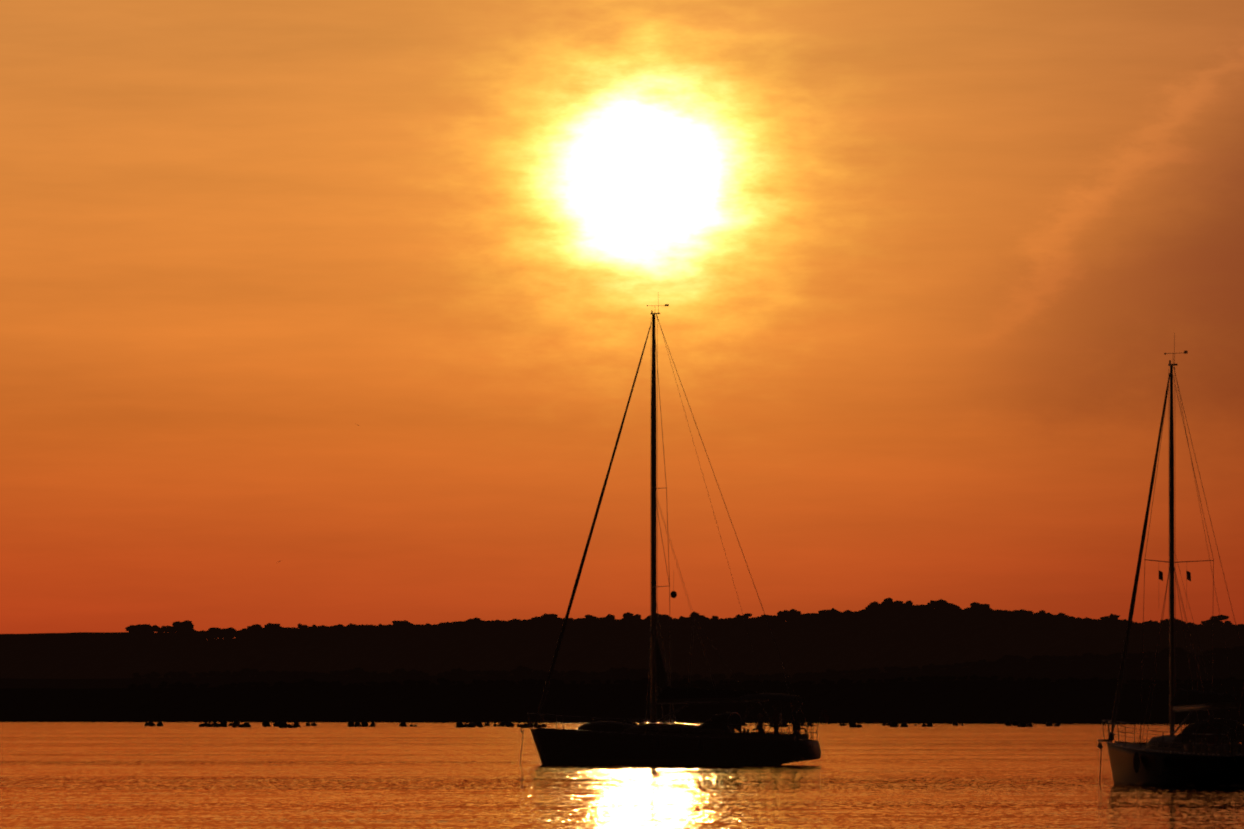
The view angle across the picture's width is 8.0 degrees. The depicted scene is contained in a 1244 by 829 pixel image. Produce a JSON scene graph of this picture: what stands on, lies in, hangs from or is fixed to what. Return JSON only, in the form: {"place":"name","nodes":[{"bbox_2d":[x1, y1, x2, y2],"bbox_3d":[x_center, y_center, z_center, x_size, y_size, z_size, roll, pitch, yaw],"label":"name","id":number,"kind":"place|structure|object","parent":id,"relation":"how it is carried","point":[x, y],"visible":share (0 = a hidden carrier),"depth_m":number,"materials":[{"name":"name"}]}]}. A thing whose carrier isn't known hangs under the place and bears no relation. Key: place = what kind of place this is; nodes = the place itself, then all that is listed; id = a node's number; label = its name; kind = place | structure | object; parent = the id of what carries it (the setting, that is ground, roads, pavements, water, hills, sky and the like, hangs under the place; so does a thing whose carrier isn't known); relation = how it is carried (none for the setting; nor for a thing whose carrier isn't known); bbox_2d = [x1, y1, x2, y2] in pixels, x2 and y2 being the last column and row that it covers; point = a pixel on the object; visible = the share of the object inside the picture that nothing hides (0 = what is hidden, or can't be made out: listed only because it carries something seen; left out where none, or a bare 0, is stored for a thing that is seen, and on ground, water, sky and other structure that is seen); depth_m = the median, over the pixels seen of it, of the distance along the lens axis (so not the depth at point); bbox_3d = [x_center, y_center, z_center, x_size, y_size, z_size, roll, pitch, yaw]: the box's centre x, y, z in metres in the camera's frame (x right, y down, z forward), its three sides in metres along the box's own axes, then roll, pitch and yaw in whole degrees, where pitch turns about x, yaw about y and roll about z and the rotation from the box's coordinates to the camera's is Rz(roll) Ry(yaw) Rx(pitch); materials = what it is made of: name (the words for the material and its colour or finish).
{"place":"outdoors","nodes":[
{"label":"outdoors","id":0,"kind":"place"},
{"bbox_2d":[0,722,1243,828],"bbox_3d":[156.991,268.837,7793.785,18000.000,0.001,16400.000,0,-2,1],"label":"water","id":1,"kind":"structure","parent":0,"point":[194,775],"depth_m":276.14,"materials":[{"name":"orange liquid"}]},
{"bbox_2d":[144,718,1059,727],"bbox_3d":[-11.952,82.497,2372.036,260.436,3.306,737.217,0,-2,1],"label":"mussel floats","id":2,"kind":"object","parent":1,"relation":"on","point":[281,724],"visible":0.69,"depth_m":2336.02,"materials":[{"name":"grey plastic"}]},
{"bbox_2d":[520,304,828,764],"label":"yacht","id":3,"kind":"object","parent":1,"relation":"on","point":[716,739],"visible":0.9,"depth_m":389.04,"materials":[{"name":"grey"}]},
{"bbox_2d":[1097,333,1243,785],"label":"yacht","id":4,"kind":"object","parent":1,"relation":"on","point":[1209,751],"visible":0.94,"depth_m":268.33,"materials":[{"name":"grey"}]},
{"bbox_2d":[0,611,1243,678],"bbox_3d":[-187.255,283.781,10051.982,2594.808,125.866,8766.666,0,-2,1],"label":"hill","id":5,"kind":"structure","parent":0,"point":[90,655],"depth_m":9958.83,"materials":[{"name":"black plant"}]},
{"bbox_2d":[124,597,1243,675],"bbox_3d":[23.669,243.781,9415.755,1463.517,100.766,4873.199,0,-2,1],"label":"hill trees","id":6,"kind":"object","parent":5,"relation":"on","point":[1110,624],"visible":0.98,"depth_m":9878.90,"materials":[{"name":"black plant"}]},
{"bbox_2d":[0,680,1243,723],"bbox_3d":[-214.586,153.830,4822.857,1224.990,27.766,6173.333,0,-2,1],"label":"land","id":7,"kind":"structure","parent":0,"point":[980,701],"depth_m":4997.64,"materials":[{"name":"black"}]},
{"bbox_2d":[0,653,1243,688],"bbox_3d":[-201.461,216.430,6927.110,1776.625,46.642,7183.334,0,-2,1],"label":"hill","id":8,"kind":"structure","parent":0,"point":[1105,669],"depth_m":6149.19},
{"bbox_2d":[0,0,1243,638],"label":"sky","id":9,"kind":"structure","parent":0,"point":[927,272],"materials":[{"name":"orange"}]}
]}

